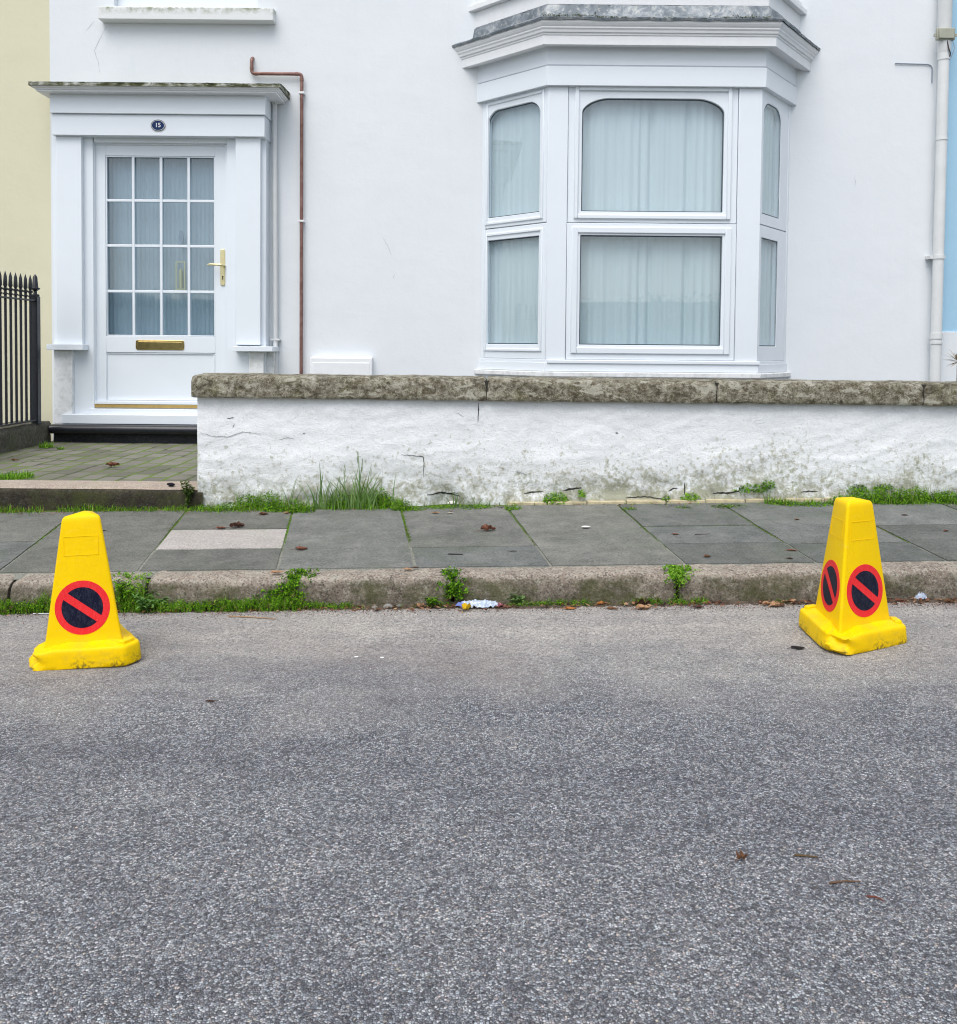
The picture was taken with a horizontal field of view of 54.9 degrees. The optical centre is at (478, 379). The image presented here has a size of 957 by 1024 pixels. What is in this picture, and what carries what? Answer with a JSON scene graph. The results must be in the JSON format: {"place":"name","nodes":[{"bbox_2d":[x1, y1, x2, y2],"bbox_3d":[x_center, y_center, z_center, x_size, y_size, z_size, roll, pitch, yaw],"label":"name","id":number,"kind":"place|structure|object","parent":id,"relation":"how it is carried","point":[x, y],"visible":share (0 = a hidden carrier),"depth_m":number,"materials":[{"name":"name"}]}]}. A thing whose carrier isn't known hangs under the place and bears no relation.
{"place":"outdoors","nodes":[
{"label":"outdoors","id":0,"kind":"place"},
{"bbox_2d":[0,441,197,480],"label":"path","id":1,"kind":"structure","parent":0,"point":[81,461],"depth_m":5.97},
{"bbox_2d":[0,470,33,479],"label":"grass tuft","id":2,"kind":"object","parent":1,"relation":"on","point":[16,476],"visible":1,"depth_m":5.22,"materials":[{"name":"green plant"}]},
{"bbox_2d":[37,441,54,447],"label":"grass tuft","id":3,"kind":"object","parent":1,"relation":"on","point":[47,445],"visible":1,"depth_m":6.74,"materials":[{"name":"green plant"}]},
{"bbox_2d":[104,462,119,466],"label":"fallen leaf","id":4,"kind":"object","parent":1,"relation":"on","point":[111,464],"visible":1,"depth_m":5.69,"materials":[{"name":"brown plant"}]},
{"bbox_2d":[0,602,956,1023],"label":"road","id":5,"kind":"structure","parent":0,"point":[258,842],"depth_m":2.00,"materials":[{"name":"grey asphalt"}]},
{"bbox_2d":[29,511,140,670],"bbox_3d":[-1.316,0.686,3.131,0.357,0.496,0.318,-2,2,-5],"label":"parking cone","id":6,"kind":"object","parent":5,"relation":"on","point":[86,628],"visible":1,"depth_m":3.04,"materials":[{"name":"yellow plastic"}]},
{"bbox_2d":[229,615,275,618],"bbox_3d":[-0.865,0.911,3.525,0.196,0.008,0.011,1,2,12],"label":"twig","id":7,"kind":"object","parent":5,"relation":"on","point":[251,617],"visible":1,"depth_m":3.53,"materials":[{"name":"beige wood"}]},
{"bbox_2d":[425,597,442,607],"bbox_3d":[-0.176,0.878,3.630,0.066,0.051,0.079,0,2,-22],"label":"leafy weed","id":8,"kind":"object","parent":5,"relation":"on","point":[433,601],"visible":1,"depth_m":3.62,"materials":[{"name":"green plant"}]},
{"bbox_2d":[462,603,470,612],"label":"fallen leaf","id":9,"kind":"object","parent":5,"relation":"on","point":[465,606],"visible":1,"depth_m":3.59,"materials":[{"name":"yellow plant"}]},
{"bbox_2d":[0,502,956,928],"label":"grit","id":10,"kind":"object","parent":5,"relation":"on","point":[488,610],"visible":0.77,"depth_m":3.59,"materials":[{"name":"grey gravel"}]},
{"bbox_2d":[4,503,956,615],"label":"leaf litter","id":11,"kind":"object","parent":5,"relation":"on","point":[759,601],"visible":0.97,"depth_m":3.62,"materials":[{"name":"brown plant"}]},
{"bbox_2d":[8,598,956,614],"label":"silt","id":12,"kind":"object","parent":5,"relation":"on","point":[610,604],"visible":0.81,"depth_m":3.63,"materials":[{"name":"brown soil"}]},
{"bbox_2d":[383,604,392,608],"bbox_3d":[-0.359,0.896,3.635,0.031,0.021,0.033,-1,2,-30],"label":"pebble","id":13,"kind":"object","parent":12,"relation":"on","point":[387,605],"visible":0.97,"depth_m":3.63,"materials":[{"name":"grey stone"}]},
{"bbox_2d":[456,599,503,607],"bbox_3d":[0.004,0.883,3.628,0.189,0.033,0.049,1,2,0],"label":"plastic wrapper","id":14,"kind":"object","parent":12,"relation":"on","point":[482,603],"visible":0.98,"depth_m":3.62,"materials":[{"name":"white plastic"}]},
{"bbox_2d":[914,591,926,598],"bbox_3d":[1.753,0.856,3.650,0.051,0.035,0.023,1,2,0],"label":"plastic wrapper","id":15,"kind":"object","parent":12,"relation":"on","point":[921,595],"visible":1,"depth_m":3.64,"materials":[{"name":"white plastic"}]},
{"bbox_2d":[632,604,650,608],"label":"fallen leaf","id":16,"kind":"object","parent":5,"relation":"on","point":[638,606],"visible":1,"depth_m":3.58,"materials":[{"name":"brown plant"}]},
{"bbox_2d":[735,850,747,861],"bbox_3d":[0.521,0.948,1.832,0.034,0.016,0.016,0,2,-22],"label":"fallen leaf","id":17,"kind":"object","parent":5,"relation":"on","point":[742,855],"visible":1,"depth_m":1.83,"materials":[{"name":"brown plant"}]},
{"bbox_2d":[769,601,783,606],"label":"fallen leaf","id":18,"kind":"object","parent":5,"relation":"on","point":[773,603],"visible":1,"depth_m":3.59,"materials":[{"name":"brown plant"}]},
{"bbox_2d":[787,646,804,648],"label":"fallen leaf","id":19,"kind":"object","parent":5,"relation":"on","point":[798,647],"visible":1,"depth_m":3.09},
{"bbox_2d":[794,854,817,857],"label":"twig","id":20,"kind":"object","parent":5,"relation":"on","point":[805,855],"visible":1,"depth_m":1.84,"materials":[{"name":"brown wood"}]},
{"bbox_2d":[829,880,860,883],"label":"twig","id":21,"kind":"object","parent":5,"relation":"on","point":[834,882],"visible":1,"depth_m":1.75,"materials":[{"name":"brown wood"}]},
{"bbox_2d":[799,497,906,654],"bbox_3d":[1.266,0.650,3.204,0.356,0.496,0.319,0,2,-28],"label":"parking cone","id":22,"kind":"object","parent":5,"relation":"on","point":[847,613],"visible":1,"depth_m":3.12,"materials":[{"name":"yellow plastic"}]},
{"bbox_2d":[867,895,883,900],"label":"twig","id":23,"kind":"object","parent":5,"relation":"on","point":[870,896],"visible":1,"depth_m":1.70,"materials":[{"name":"brown wood"}]},
{"bbox_2d":[0,501,956,572],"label":"pavement","id":24,"kind":"structure","parent":0,"point":[612,534],"depth_m":4.25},
{"bbox_2d":[225,521,244,527],"bbox_3d":[-1.185,0.705,4.472,0.094,0.030,0.043,-1,3,-36],"label":"fallen leaf","id":25,"kind":"object","parent":24,"relation":"on","point":[237,524],"visible":1,"depth_m":4.47,"materials":[{"name":"brown plant"}]},
{"bbox_2d":[282,481,303,504],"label":"tall grass","id":26,"kind":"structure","parent":24,"relation":"on","point":[292,494],"depth_m":4.83,"materials":[{"name":"green plant"}]},
{"bbox_2d":[290,546,307,549],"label":"fallen leaf","id":27,"kind":"object","parent":24,"relation":"on","point":[300,547],"visible":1,"depth_m":4.07,"materials":[{"name":"brown plant"}]},
{"bbox_2d":[301,462,337,509],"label":"tall grass","id":28,"kind":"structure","parent":24,"relation":"on","point":[319,505],"depth_m":4.83,"materials":[{"name":"green plant"}]},
{"bbox_2d":[325,452,395,508],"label":"tall grass","id":29,"kind":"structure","parent":24,"relation":"on","point":[353,499],"depth_m":4.82,"materials":[{"name":"green plant"}]},
{"bbox_2d":[445,491,463,507],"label":"tall grass","id":30,"kind":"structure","parent":24,"relation":"on","point":[455,501],"depth_m":4.83,"materials":[{"name":"green plant"}]},
{"bbox_2d":[0,480,956,614],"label":"weeds","id":31,"kind":"object","parent":24,"relation":"on","point":[282,601],"visible":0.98,"depth_m":3.68,"materials":[{"name":"green plant"}]},
{"bbox_2d":[112,578,134,602],"bbox_3d":[-1.404,0.843,3.639,0.106,0.101,0.072,1,2,0],"label":"leafy weed","id":32,"kind":"object","parent":31,"relation":"on","point":[117,585],"visible":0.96,"depth_m":3.64,"materials":[{"name":"green plant"}]},
{"bbox_2d":[131,590,168,612],"bbox_3d":[-1.298,0.881,3.632,0.142,0.091,0.129,-1,2,-30],"label":"leafy weed","id":33,"kind":"object","parent":31,"relation":"on","point":[139,600],"visible":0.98,"depth_m":3.61,"materials":[{"name":"green plant"}]},
{"bbox_2d":[506,593,524,605],"bbox_3d":[0.147,0.872,3.641,0.076,0.052,0.049,1,2,0],"label":"leafy weed","id":34,"kind":"object","parent":31,"relation":"on","point":[517,600],"visible":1,"depth_m":3.64,"materials":[{"name":"green plant"}]},
{"bbox_2d":[633,598,649,604],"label":"fallen leaf","id":35,"kind":"object","parent":31,"relation":"on","point":[641,601],"visible":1,"depth_m":3.62,"materials":[{"name":"brown plant"}]},
{"bbox_2d":[0,499,956,579],"bbox_3d":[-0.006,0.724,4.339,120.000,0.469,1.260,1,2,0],"label":"pavement joints","id":36,"kind":"object","parent":24,"relation":"on","point":[18,576],"visible":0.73,"depth_m":3.90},
{"bbox_2d":[180,479,194,505],"bbox_3d":[-1.548,0.602,4.892,0.079,0.135,0.074,1,2,14],"label":"corner weed","id":37,"kind":"object","parent":36,"relation":"on","point":[186,489],"visible":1,"depth_m":4.88,"materials":[{"name":"green plant"}]},
{"bbox_2d":[0,495,956,513],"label":"grass","id":38,"kind":"structure","parent":24,"relation":"on","point":[76,509],"depth_m":4.85,"materials":[{"name":"green plant"}]},
{"bbox_2d":[477,524,495,530],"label":"fallen leaf","id":39,"kind":"object","parent":24,"relation":"on","point":[485,527],"visible":1,"depth_m":4.35,"materials":[{"name":"brown plant"}]},
{"bbox_2d":[508,497,861,504],"bbox_3d":[1.100,0.672,4.900,1.883,0.104,0.054,1,2,0],"label":"brick edging","id":40,"kind":"object","parent":24,"relation":"on","point":[670,501],"visible":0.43,"depth_m":4.88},
{"bbox_2d":[761,484,775,503],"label":"tall grass","id":41,"kind":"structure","parent":24,"relation":"on","point":[767,497],"depth_m":4.83,"materials":[{"name":"green plant"}]},
{"bbox_3d":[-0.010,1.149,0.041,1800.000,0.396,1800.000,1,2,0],"label":"ground","id":42,"kind":"structure","parent":0,"visible":0},
{"bbox_2d":[0,0,52,440],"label":"yellow house","id":43,"kind":"structure","parent":42,"relation":"on","point":[25,197],"depth_m":7.28,"materials":[{"name":"painted render"}]},
{"bbox_2d":[0,480,202,510],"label":"granite step","id":44,"kind":"object","parent":42,"relation":"on","point":[50,495],"visible":0.91,"depth_m":4.91,"materials":[{"name":"grey stone"}]},
{"bbox_2d":[0,561,956,609],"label":"kerb","id":45,"kind":"structure","parent":42,"relation":"on","point":[801,581],"depth_m":3.66,"materials":[{"name":"stone"}]},
{"bbox_2d":[28,0,937,443],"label":"white house","id":46,"kind":"structure","parent":42,"relation":"on","point":[642,188],"depth_m":7.23,"materials":[{"name":"paint"}]},
{"bbox_2d":[95,145,224,400],"bbox_3d":[-2.489,-0.826,7.223,1.037,2.033,0.169,1,2,0],"label":"door","id":47,"kind":"structure","parent":46,"relation":"in","point":[160,209],"depth_m":7.27,"materials":[{"name":"white plastic"}]},
{"bbox_2d":[117,0,257,7],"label":"upstairs window","id":48,"kind":"structure","parent":46,"relation":"in","point":[131,3],"depth_m":7.29,"materials":[{"name":"white plastic"}]},
{"bbox_2d":[270,102,280,373],"bbox_3d":[-1.603,-0.851,7.271,0.075,2.684,0.067,1,2,0],"label":"white waste pipe","id":49,"kind":"object","parent":46,"relation":"attached to","point":[275,339],"visible":0.86,"depth_m":7.24,"materials":[{"name":"plastic"}]},
{"bbox_2d":[250,57,304,373],"bbox_3d":[-1.591,-1.024,7.274,0.429,3.030,0.057,1,2,0],"label":"copper pipe","id":50,"kind":"object","parent":46,"relation":"attached to","point":[301,221],"visible":0.97,"depth_m":7.24,"materials":[{"name":"brown metal"}]},
{"bbox_2d":[310,356,372,374],"bbox_3d":[-1.087,0.051,7.299,0.488,0.469,0.076,1,2,0],"label":"meter box","id":51,"kind":"object","parent":46,"relation":"attached to","point":[348,365],"visible":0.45,"depth_m":7.26,"materials":[{"name":"white paint"}]},
{"bbox_2d":[313,362,368,374],"bbox_3d":[-1.085,0.067,7.265,0.443,0.400,0.007,1,2,0],"label":"door","id":52,"kind":"structure","parent":51,"relation":"in","point":[318,367],"depth_m":7.26,"materials":[{"name":"white paint"}]},
{"bbox_2d":[452,0,820,379],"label":"bay window","id":53,"kind":"structure","parent":46,"relation":"in","point":[635,171],"depth_m":6.89,"materials":[{"name":"white plastic"}]},
{"bbox_2d":[895,63,932,82],"bbox_3d":[3.424,-2.413,7.239,0.297,0.153,0.009,1,2,0],"label":"cable","id":54,"kind":"object","parent":46,"relation":"attached to","point":[920,64],"visible":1,"depth_m":7.23,"materials":[{"name":"white plastic"}]},
{"bbox_2d":[925,0,952,381],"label":"drainpipe","id":55,"kind":"object","parent":46,"relation":"attached to","point":[944,20],"visible":0.94,"depth_m":7.18,"materials":[{"name":"plastic"}]},
{"bbox_2d":[933,28,956,57],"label":"junction box","id":56,"kind":"object","parent":55,"relation":"attached to","point":[941,34],"visible":1,"depth_m":7.10,"materials":[{"name":"plastic"}]},
{"bbox_2d":[191,373,956,507],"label":"garden wall","id":57,"kind":"structure","parent":42,"relation":"on","point":[438,439],"depth_m":4.89,"materials":[{"name":"paint"}]},
{"bbox_2d":[941,0,956,381],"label":"blue house","id":58,"kind":"structure","parent":42,"relation":"on","point":[949,339],"depth_m":7.30,"materials":[{"name":"painted render"}]},
{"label":"garden ground","id":59,"kind":"structure","parent":0,"visible":0},
{"bbox_2d":[0,420,50,453],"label":"dwarf wall","id":60,"kind":"structure","parent":59,"relation":"on","point":[20,436],"depth_m":6.69,"materials":[{"name":"stone"}]},
{"bbox_2d":[0,272,40,426],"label":"iron railing","id":61,"kind":"object","parent":60,"relation":"on","point":[35,350],"visible":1,"depth_m":6.68,"materials":[{"name":"black metal"}]},
{"bbox_2d":[945,353,956,380],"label":"dry plant","id":62,"kind":"object","parent":59,"relation":"on","point":[952,360],"visible":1,"depth_m":6.61,"materials":[{"name":"brown plant"}]}
]}

